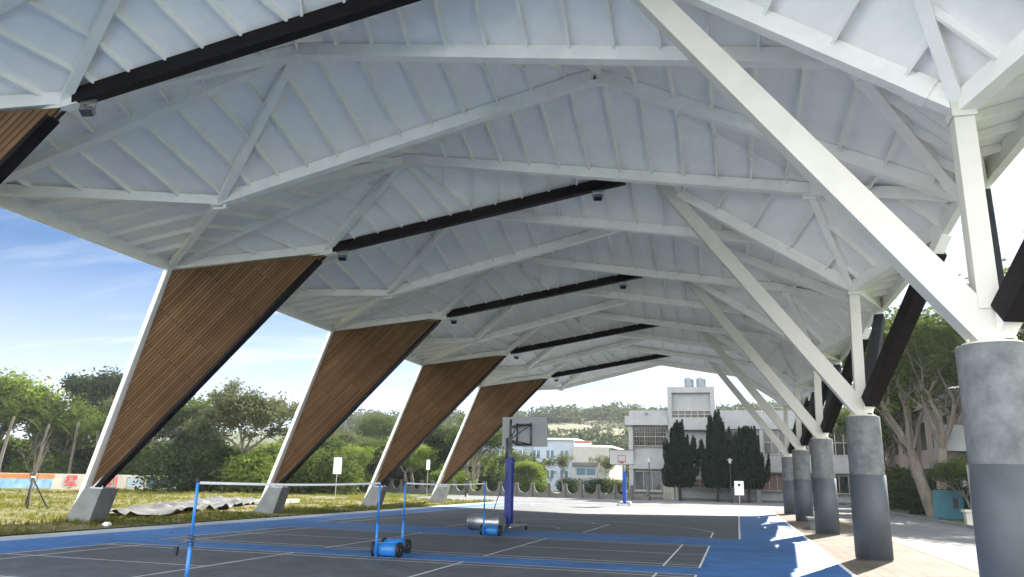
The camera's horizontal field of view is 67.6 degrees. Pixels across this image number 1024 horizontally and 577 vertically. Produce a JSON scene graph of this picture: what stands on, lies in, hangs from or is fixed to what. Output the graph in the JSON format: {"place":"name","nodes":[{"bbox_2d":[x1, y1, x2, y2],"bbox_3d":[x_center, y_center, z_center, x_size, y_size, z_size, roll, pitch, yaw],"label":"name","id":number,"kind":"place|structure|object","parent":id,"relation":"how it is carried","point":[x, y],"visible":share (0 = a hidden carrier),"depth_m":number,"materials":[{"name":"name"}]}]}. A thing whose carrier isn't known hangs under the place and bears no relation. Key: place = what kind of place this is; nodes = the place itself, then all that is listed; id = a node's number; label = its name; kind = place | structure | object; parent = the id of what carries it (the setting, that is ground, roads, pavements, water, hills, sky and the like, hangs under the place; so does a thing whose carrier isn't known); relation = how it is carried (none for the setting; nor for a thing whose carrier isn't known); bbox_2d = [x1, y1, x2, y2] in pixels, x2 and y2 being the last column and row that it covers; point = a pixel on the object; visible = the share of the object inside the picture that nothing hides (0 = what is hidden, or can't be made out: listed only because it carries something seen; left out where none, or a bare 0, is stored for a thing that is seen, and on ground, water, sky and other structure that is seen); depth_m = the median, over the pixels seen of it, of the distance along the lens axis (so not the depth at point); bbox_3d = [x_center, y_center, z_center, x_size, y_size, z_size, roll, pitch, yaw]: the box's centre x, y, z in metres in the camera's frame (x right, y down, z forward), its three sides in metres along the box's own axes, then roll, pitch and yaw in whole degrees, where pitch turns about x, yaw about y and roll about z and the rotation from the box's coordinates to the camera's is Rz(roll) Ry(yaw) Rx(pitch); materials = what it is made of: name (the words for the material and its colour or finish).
{"place":"outdoors","nodes":[
{"label":"outdoors","id":0,"kind":"place"},
{"bbox_2d":[0,502,501,540],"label":"concrete apron","id":1,"kind":"object","parent":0,"point":[19,537],"visible":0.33,"depth_m":24.86,"materials":[{"name":"grey concrete"}]},
{"bbox_2d":[0,487,627,536],"bbox_3d":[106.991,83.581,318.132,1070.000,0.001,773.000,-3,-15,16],"label":"ground","id":2,"kind":"structure","parent":0,"point":[416,494],"depth_m":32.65,"materials":[{"name":"green plant"}]},
{"bbox_2d":[0,440,28,472],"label":"shrub","id":3,"kind":"object","parent":2,"relation":"on","point":[9,455],"visible":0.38,"depth_m":75.27,"materials":[{"name":"green plant"}]},
{"bbox_2d":[0,369,37,414],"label":"broadleaf tree","id":4,"kind":"object","parent":2,"relation":"on","point":[4,389],"visible":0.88,"depth_m":70.15,"materials":[{"name":"green plant"}]},
{"bbox_2d":[0,396,48,469],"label":"palm tree","id":5,"kind":"object","parent":2,"relation":"on","point":[14,411],"visible":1,"depth_m":66.16,"materials":[{"name":"green plant"}]},
{"bbox_2d":[16,435,49,508],"bbox_3d":[-20.261,7.678,32.293,1.716,3.216,1.635,-3,-15,16],"label":"staked sapling","id":6,"kind":"object","parent":2,"relation":"on","point":[28,498],"visible":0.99,"depth_m":32.18,"materials":[{"name":"brown plant"}]},
{"bbox_2d":[0,366,80,434],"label":"broadleaf tree","id":7,"kind":"object","parent":2,"relation":"on","point":[16,378],"visible":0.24,"depth_m":75.69,"materials":[{"name":"green plant"}]},
{"bbox_2d":[3,447,85,473],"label":"shrub","id":8,"kind":"object","parent":2,"relation":"on","point":[56,465],"visible":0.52,"depth_m":73.71,"materials":[{"name":"green plant"}]},
{"bbox_2d":[21,405,80,472],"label":"palm tree","id":9,"kind":"object","parent":2,"relation":"on","point":[48,417],"visible":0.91,"depth_m":70.92,"materials":[{"name":"green plant"}]},
{"bbox_2d":[0,383,107,472],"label":"broadleaf tree","id":10,"kind":"object","parent":2,"relation":"on","point":[37,414],"visible":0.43,"depth_m":75.13,"materials":[{"name":"green plant"}]},
{"bbox_2d":[18,442,94,473],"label":"shrub","id":11,"kind":"object","parent":2,"relation":"on","point":[78,455],"visible":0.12,"depth_m":79.73,"materials":[{"name":"green plant"}]},
{"bbox_2d":[23,405,105,461],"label":"broadleaf tree","id":12,"kind":"object","parent":2,"relation":"on","point":[63,439],"visible":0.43,"depth_m":77.31,"materials":[{"name":"green plant"}]},
{"bbox_2d":[54,401,104,473],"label":"palm tree","id":13,"kind":"object","parent":2,"relation":"on","point":[82,412],"visible":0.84,"depth_m":73.44,"materials":[{"name":"green plant"}]},
{"bbox_2d":[0,473,176,488],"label":"mural wall","id":14,"kind":"structure","parent":2,"relation":"on","point":[44,481],"depth_m":62.49,"materials":[{"name":"multicoloured paint"}]},
{"bbox_2d":[73,414,106,445],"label":"palm tree","id":15,"kind":"object","parent":2,"relation":"on","point":[97,430],"visible":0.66,"depth_m":72.02,"materials":[{"name":"plant"}]},
{"bbox_2d":[56,363,123,412],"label":"broadleaf tree","id":16,"kind":"object","parent":2,"relation":"on","point":[100,387],"visible":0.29,"depth_m":97.95,"materials":[{"name":"green plant"}]},
{"bbox_2d":[81,447,168,474],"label":"shrub","id":17,"kind":"object","parent":2,"relation":"on","point":[125,470],"visible":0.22,"depth_m":77.08,"materials":[{"name":"green plant"}]},
{"bbox_2d":[98,392,184,446],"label":"broadleaf tree","id":18,"kind":"object","parent":2,"relation":"on","point":[109,402],"visible":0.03,"depth_m":84.05,"materials":[{"name":"green plant"}]},
{"bbox_2d":[128,439,240,491],"bbox_3d":[-26.995,14.894,64.220,9.263,4.535,8.781,8,-15,-23],"label":"shrub","id":19,"kind":"object","parent":2,"relation":"on","point":[179,475],"visible":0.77,"depth_m":63.32,"materials":[{"name":"green plant"}]},
{"bbox_2d":[110,496,259,514],"bbox_3d":[-14.753,10.239,36.521,4.086,0.367,18.618,2,-14,-2],"label":"ground sheet","id":20,"kind":"object","parent":2,"relation":"on","point":[166,507],"visible":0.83,"depth_m":32.08,"materials":[{"name":"grey plastic"}]},
{"bbox_2d":[151,394,239,469],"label":"broadleaf tree","id":21,"kind":"object","parent":2,"relation":"on","point":[186,411],"visible":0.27,"depth_m":79.31,"materials":[{"name":"green plant"}]},
{"bbox_2d":[168,429,230,454],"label":"broadleaf tree","id":22,"kind":"object","parent":2,"relation":"on","point":[186,436],"visible":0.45,"depth_m":79.31,"materials":[{"name":"green plant"}]},
{"bbox_2d":[187,445,254,491],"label":"shrub","id":23,"kind":"object","parent":2,"relation":"on","point":[210,489],"visible":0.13,"depth_m":65.15,"materials":[{"name":"green plant"}]},
{"bbox_2d":[181,377,299,490],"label":"broadleaf tree","id":24,"kind":"object","parent":2,"relation":"on","point":[261,412],"visible":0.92,"depth_m":65.32,"materials":[{"name":"green plant"}]},
{"bbox_2d":[208,443,318,492],"bbox_3d":[-21.362,15.546,65.901,8.291,4.416,8.413,-4,-15,22],"label":"shrub","id":25,"kind":"object","parent":2,"relation":"on","point":[248,467],"visible":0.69,"depth_m":63.83,"materials":[{"name":"green plant"}]},
{"bbox_2d":[251,439,282,461],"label":"broadleaf tree","id":26,"kind":"object","parent":2,"relation":"on","point":[276,445],"visible":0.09,"depth_m":72.67,"materials":[{"name":"green plant"}]},
{"bbox_2d":[0,434,551,483],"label":"distant wood","id":27,"kind":"object","parent":2,"relation":"on","point":[495,468],"visible":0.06,"depth_m":97.23,"materials":[{"name":"green plant"}]},
{"bbox_2d":[276,433,347,452],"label":"broadleaf tree","id":28,"kind":"object","parent":2,"relation":"on","point":[330,440],"visible":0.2,"depth_m":78.74,"materials":[{"name":"green plant"}]},
{"bbox_2d":[294,448,366,494],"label":"shrub","id":29,"kind":"object","parent":2,"relation":"on","point":[324,475],"visible":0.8,"depth_m":65.30,"materials":[{"name":"green plant"}]},
{"bbox_2d":[333,457,341,501],"bbox_3d":[-10.797,11.769,47.042,0.500,2.800,0.070,6,-15,-18],"label":"sign post","id":30,"kind":"object","parent":2,"relation":"on","point":[337,466],"visible":0.92,"depth_m":47.20,"materials":[{"name":"metal"}]},
{"bbox_2d":[331,427,371,446],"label":"broadleaf tree","id":31,"kind":"object","parent":2,"relation":"on","point":[345,437],"visible":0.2,"depth_m":92.16,"materials":[{"name":"green plant"}]},
{"bbox_2d":[331,443,380,491],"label":"broadleaf tree","id":32,"kind":"object","parent":2,"relation":"on","point":[365,458],"visible":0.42,"depth_m":81.36,"materials":[{"name":"green plant"}]},
{"bbox_2d":[346,468,372,491],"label":"shrub","id":33,"kind":"object","parent":2,"relation":"on","point":[367,475],"visible":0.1,"depth_m":82.71,"materials":[{"name":"green plant"}]},
{"bbox_2d":[351,410,397,443],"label":"broadleaf tree","id":34,"kind":"object","parent":2,"relation":"on","point":[380,426],"visible":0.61,"depth_m":118.69,"materials":[{"name":"green plant"}]},
{"bbox_2d":[345,435,405,485],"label":"broadleaf tree","id":35,"kind":"object","parent":2,"relation":"on","point":[379,442],"visible":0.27,"depth_m":87.37,"materials":[{"name":"green plant"}]},
{"bbox_2d":[363,459,402,490],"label":"shrub","id":36,"kind":"object","parent":2,"relation":"on","point":[371,468],"visible":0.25,"depth_m":86.54,"materials":[{"name":"green plant"}]},
{"bbox_2d":[385,467,417,487],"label":"shrub","id":37,"kind":"object","parent":2,"relation":"on","point":[402,477],"visible":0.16,"depth_m":88.90,"materials":[{"name":"green plant"}]},
{"bbox_2d":[378,436,441,487],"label":"broadleaf tree","id":38,"kind":"object","parent":2,"relation":"on","point":[420,455],"visible":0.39,"depth_m":84.07,"materials":[{"name":"green plant"}]},
{"bbox_2d":[401,462,437,488],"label":"shrub","id":39,"kind":"object","parent":2,"relation":"on","point":[421,474],"visible":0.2,"depth_m":92.02,"materials":[{"name":"green plant"}]},
{"bbox_2d":[422,425,457,466],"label":"broadleaf tree","id":40,"kind":"object","parent":2,"relation":"on","point":[435,439],"visible":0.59,"depth_m":94.25,"materials":[{"name":"green plant"}]},
{"bbox_2d":[425,469,478,491],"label":"shrub","id":41,"kind":"object","parent":2,"relation":"on","point":[433,475],"visible":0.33,"depth_m":88.90,"materials":[{"name":"green plant"}]},
{"bbox_2d":[444,411,505,492],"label":"broadleaf tree","id":42,"kind":"object","parent":2,"relation":"on","point":[494,441],"visible":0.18,"depth_m":89.20,"materials":[{"name":"green plant"}]},
{"bbox_2d":[484,474,504,491],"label":"shrub","id":43,"kind":"object","parent":2,"relation":"on","point":[494,485],"visible":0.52,"depth_m":96.17,"materials":[{"name":"green plant"}]},
{"bbox_2d":[0,0,1023,576],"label":"sports pavilion","id":44,"kind":"structure","parent":2,"relation":"on","point":[794,190],"depth_m":18.76,"materials":[{"name":"grey"}]},
{"bbox_2d":[78,99,97,116],"bbox_3d":[-8.184,-3.493,14.754,0.320,0.344,0.181,0,-14,5],"label":"floodlight","id":45,"kind":"object","parent":44,"relation":"hanging from","point":[87,111],"visible":1,"depth_m":14.72,"materials":[{"name":"metal"}]},
{"bbox_2d":[501,449,530,464],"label":"broadleaf tree","id":46,"kind":"object","parent":2,"relation":"on","point":[518,457],"visible":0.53,"depth_m":96.90,"materials":[{"name":"green plant"}]},
{"bbox_2d":[500,475,533,491],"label":"shrub","id":47,"kind":"object","parent":2,"relation":"on","point":[523,485],"visible":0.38,"depth_m":89.41,"materials":[{"name":"green plant"}]},
{"bbox_2d":[514,458,546,488],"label":"broadleaf tree","id":48,"kind":"object","parent":2,"relation":"on","point":[530,469],"visible":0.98,"depth_m":91.33,"materials":[{"name":"green plant"}]},
{"bbox_2d":[530,478,551,493],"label":"shrub","id":49,"kind":"object","parent":2,"relation":"on","point":[541,487],"visible":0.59,"depth_m":92.01,"materials":[{"name":"green plant"}]},
{"bbox_2d":[479,438,623,490],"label":"building","id":50,"kind":"structure","parent":2,"relation":"on","point":[581,466],"depth_m":124.26,"materials":[{"name":"white paint"}]},
{"bbox_2d":[542,452,573,489],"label":"broadleaf tree","id":51,"kind":"object","parent":2,"relation":"on","point":[562,460],"visible":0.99,"depth_m":89.39,"materials":[{"name":"green plant"}]},
{"bbox_2d":[555,477,585,493],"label":"shrub","id":52,"kind":"object","parent":2,"relation":"on","point":[570,482],"visible":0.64,"depth_m":95.46,"materials":[{"name":"green plant"}]},
{"bbox_2d":[572,477,610,493],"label":"shrub","id":53,"kind":"object","parent":2,"relation":"on","point":[605,487],"visible":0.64,"depth_m":89.21,"materials":[{"name":"green plant"}]},
{"bbox_2d":[588,455,615,478],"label":"broadleaf tree","id":54,"kind":"object","parent":2,"relation":"on","point":[605,464],"visible":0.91,"depth_m":92.75,"materials":[{"name":"green plant"}]},
{"bbox_2d":[603,477,628,494],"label":"shrub","id":55,"kind":"object","parent":2,"relation":"on","point":[618,484],"visible":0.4,"depth_m":91.92,"materials":[{"name":"green plant"}]},
{"bbox_2d":[625,376,891,504],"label":"school building","id":56,"kind":"structure","parent":2,"relation":"on","point":[692,407],"depth_m":79.51,"materials":[{"name":"stone"}]},
{"bbox_2d":[635,471,661,490],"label":"window","id":57,"kind":"structure","parent":56,"relation":"in","point":[641,477],"depth_m":79.96,"materials":[{"name":"grey glass"}]},
{"bbox_2d":[633,427,666,446],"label":"window","id":58,"kind":"structure","parent":56,"relation":"in","point":[643,438],"depth_m":80.96,"materials":[{"name":"grey glass"}]},
{"bbox_2d":[672,410,710,417],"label":"window","id":59,"kind":"structure","parent":56,"relation":"in","point":[675,413],"depth_m":80.14,"materials":[{"name":"white glass"}]},
{"bbox_2d":[761,473,782,490],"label":"window","id":60,"kind":"structure","parent":56,"relation":"in","point":[775,482],"depth_m":76.56,"materials":[{"name":"brown"}]},
{"bbox_2d":[763,430,813,454],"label":"window","id":61,"kind":"structure","parent":56,"relation":"in","point":[769,447],"depth_m":77.43,"materials":[{"name":"grey glass"}]},
{"bbox_2d":[811,475,849,493],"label":"window","id":62,"kind":"structure","parent":56,"relation":"in","point":[843,487],"depth_m":74.82,"materials":[{"name":"grey glass"}]},
{"bbox_2d":[825,430,884,455],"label":"window","id":63,"kind":"structure","parent":56,"relation":"in","point":[839,449],"depth_m":75.76,"materials":[{"name":"grey glass"}]},
{"bbox_2d":[847,504,973,528],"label":"kerb","id":64,"kind":"structure","parent":2,"relation":"on","point":[940,521],"depth_m":40.92,"materials":[{"name":"concrete"}]},
{"bbox_2d":[53,420,628,490],"bbox_3d":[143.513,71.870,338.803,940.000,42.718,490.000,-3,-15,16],"label":"hills","id":65,"kind":"structure","parent":0,"point":[565,426],"depth_m":250.98,"materials":[{"name":"green plant"}]},
{"bbox_2d":[335,400,844,480],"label":"hill forest","id":66,"kind":"object","parent":65,"relation":"on","point":[565,414],"visible":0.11,"depth_m":259.87,"materials":[{"name":"green plant"}]},
{"bbox_2d":[0,502,851,576],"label":"blue court","id":67,"kind":"object","parent":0,"point":[751,552],"visible":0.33,"depth_m":19.76,"materials":[{"name":"paint"}]},
{"bbox_2d":[173,479,199,576],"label":"badminton post","id":68,"kind":"object","parent":67,"relation":"on","point":[190,542],"visible":1,"depth_m":10.86,"materials":[{"name":"blue metal"}]},
{"bbox_2d":[199,481,380,485],"bbox_3d":[-3.712,3.558,13.925,0.012,0.068,6.031,-3,-15,16],"label":"net tape","id":69,"kind":"object","parent":68,"relation":"attached to","point":[264,484],"visible":1,"depth_m":13.07,"materials":[{"name":"white fabric"}]},
{"bbox_2d":[0,503,739,576],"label":"grey court","id":70,"kind":"object","parent":67,"relation":"on","point":[718,523],"visible":1,"depth_m":18.18,"materials":[{"name":"paint"}]},
{"bbox_2d":[2,503,740,576],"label":"court lines","id":71,"kind":"object","parent":70,"relation":"on","point":[700,565],"visible":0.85,"depth_m":17.61,"materials":[{"name":"white paint"}]},
{"bbox_2d":[609,450,633,505],"bbox_3d":[8.051,13.702,55.327,1.800,3.929,2.597,-3,-15,16],"label":"basketball stand","id":72,"kind":"object","parent":70,"relation":"on","point":[624,458],"visible":1,"depth_m":55.14,"materials":[{"name":"metal"}]},
{"bbox_2d":[370,481,403,557],"bbox_3d":[-2.695,5.023,16.690,0.648,1.600,0.360,-3,-15,16],"label":"badminton post","id":73,"kind":"object","parent":67,"relation":"on","point":[383,549],"visible":1,"depth_m":16.46,"materials":[{"name":"blue paint"}]},
{"bbox_2d":[381,481,411,552],"bbox_3d":[-2.642,5.280,17.715,0.648,1.600,0.360,-3,-15,16],"label":"badminton post","id":74,"kind":"object","parent":67,"relation":"on","point":[407,544],"visible":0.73,"depth_m":17.54,"materials":[{"name":"blue metal"}]},
{"bbox_2d":[479,482,501,535],"bbox_3d":[-0.638,6.790,23.586,0.648,1.600,0.360,-3,-15,16],"label":"badminton post","id":75,"kind":"object","parent":67,"relation":"on","point":[484,529],"visible":1,"depth_m":23.36,"materials":[{"name":"blue paint"}]},
{"bbox_2d":[467,417,547,530],"bbox_3d":[0.019,6.464,27.019,1.942,3.938,2.905,-5,-15,24],"label":"basketball stand","id":76,"kind":"object","parent":67,"relation":"on","point":[528,432],"visible":1,"depth_m":26.91,"materials":[{"name":"metal"}]},
{"bbox_2d":[0,148,1023,439],"label":"sky","id":77,"kind":"structure","parent":0,"point":[69,303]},
{"bbox_2d":[410,495,850,511],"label":"pavement","id":78,"kind":"structure","parent":0,"point":[717,505],"depth_m":65.02,"materials":[{"name":"white concrete"}]},
{"bbox_2d":[516,482,532,496],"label":"concrete barrier","id":79,"kind":"object","parent":78,"relation":"on","point":[519,493],"visible":1,"depth_m":76.70,"materials":[{"name":"grey concrete"}]},
{"bbox_2d":[565,484,581,497],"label":"concrete barrier","id":80,"kind":"object","parent":78,"relation":"on","point":[568,494],"visible":0.98,"depth_m":75.91,"materials":[{"name":"grey concrete"}]},
{"bbox_2d":[598,484,614,498],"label":"concrete barrier","id":81,"kind":"object","parent":78,"relation":"on","point":[601,495],"visible":0.94,"depth_m":75.40,"materials":[{"name":"grey concrete"}]},
{"bbox_2d":[632,485,648,499],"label":"concrete barrier","id":82,"kind":"object","parent":78,"relation":"on","point":[635,496],"visible":0.95,"depth_m":74.87,"materials":[{"name":"grey concrete"}]},
{"bbox_2d":[661,419,699,500],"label":"conifer","id":83,"kind":"object","parent":78,"relation":"on","point":[681,470],"visible":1,"depth_m":75.25,"materials":[{"name":"green plant"}]},
{"bbox_2d":[698,409,732,501],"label":"conifer","id":84,"kind":"object","parent":78,"relation":"on","point":[714,461],"visible":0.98,"depth_m":74.59,"materials":[{"name":"green plant"}]},
{"bbox_2d":[734,481,743,502],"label":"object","id":85,"kind":"object","parent":78,"relation":"on","point":[739,487],"visible":0.95,"depth_m":71.63,"materials":[{"name":"metal"}]},
{"bbox_2d":[729,425,770,502],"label":"conifer","id":86,"kind":"object","parent":78,"relation":"on","point":[749,469],"visible":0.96,"depth_m":73.55,"materials":[{"name":"green plant"}]},
{"bbox_2d":[772,510,978,576],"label":"paved walk","id":87,"kind":"structure","parent":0,"point":[907,561],"depth_m":18.53,"materials":[{"name":"beige concrete"}]},
{"bbox_2d":[770,510,857,576],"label":"boundary line","id":88,"kind":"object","parent":87,"relation":"on","point":[835,560],"depth_m":20.11,"materials":[{"name":"white paint"}]},
{"bbox_2d":[813,505,977,564],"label":"road","id":89,"kind":"structure","parent":0,"point":[955,541],"depth_m":29.46,"materials":[{"name":"grey concrete"}]},
{"bbox_2d":[839,518,978,571],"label":"path","id":90,"kind":"structure","parent":0,"point":[956,560],"depth_m":20.76,"materials":[{"name":"grey concrete"}]},
{"bbox_2d":[889,508,964,523],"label":"lawn","id":91,"kind":"structure","parent":0,"point":[922,515],"depth_m":47.17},
{"bbox_2d":[830,405,895,481],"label":"shade tree","id":92,"kind":"object","parent":91,"relation":"on","point":[840,424],"visible":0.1,"depth_m":66.03,"materials":[{"name":"green plant"}]},
{"bbox_2d":[842,376,957,477],"bbox_3d":[29.742,10.362,56.845,9.710,12.225,9.503,2,-14,-1],"label":"shade tree","id":93,"kind":"object","parent":91,"relation":"on","point":[896,413],"visible":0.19,"depth_m":56.30,"materials":[{"name":"green plant"}]},
{"bbox_2d":[885,464,931,509],"bbox_3d":[30.494,15.377,59.104,5.583,3.645,6.821,-3,-15,16],"label":"shrub","id":94,"kind":"object","parent":91,"relation":"on","point":[900,473],"visible":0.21,"depth_m":58.12,"materials":[{"name":"green plant"}]},
{"bbox_2d":[887,474,955,514],"bbox_3d":[27.099,13.382,49.616,4.783,2.668,5.045,-3,-15,16],"label":"shrub","id":95,"kind":"object","parent":91,"relation":"on","point":[909,499],"visible":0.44,"depth_m":49.48,"materials":[{"name":"green plant"}]},
{"bbox_2d":[884,392,968,487],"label":"campus building","id":96,"kind":"structure","parent":91,"relation":"on","point":[926,450],"depth_m":53.48,"materials":[{"name":"white concrete"}]},
{"bbox_2d":[841,298,1020,516],"bbox_3d":[25.400,7.150,47.033,11.142,13.812,12.690,6,-15,-18],"label":"shade tree","id":97,"kind":"object","parent":91,"relation":"on","point":[930,347],"visible":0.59,"depth_m":44.89,"materials":[{"name":"green plant"}]},
{"bbox_2d":[921,455,970,509],"bbox_3d":[24.055,10.396,39.688,4.175,3.610,5.695,2,-14,-2],"label":"potted tree","id":98,"kind":"object","parent":91,"relation":"on","point":[951,471],"visible":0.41,"depth_m":40.16,"materials":[{"name":"green plant"}]},
{"bbox_2d":[932,490,966,519],"bbox_3d":[24.120,11.922,42.159,1.500,1.530,0.645,-11,-18,40],"label":"utility cabinet","id":99,"kind":"object","parent":91,"relation":"on","point":[949,504],"visible":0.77,"depth_m":41.94,"materials":[{"name":"teal metal"}]},
{"bbox_2d":[931,483,970,509],"bbox_3d":[26.023,12.058,43.360,3.826,2.134,4.036,-3,-15,16],"label":"shrub","id":100,"kind":"object","parent":91,"relation":"on","point":[964,489],"visible":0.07,"depth_m":42.93,"materials":[{"name":"green plant"}]},
{"bbox_2d":[961,509,972,524],"bbox_3d":[21.505,10.784,35.835,0.620,0.800,0.620,-3,-15,16],"label":"stone planter","id":101,"kind":"object","parent":91,"relation":"on","point":[968,518],"visible":0.38,"depth_m":35.67,"materials":[{"name":"white stone"}]},
{"bbox_2d":[956,232,1023,341],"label":"shade tree","id":102,"kind":"object","parent":91,"relation":"on","point":[1021,334],"visible":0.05,"depth_m":42.79,"materials":[{"name":"green plant"}]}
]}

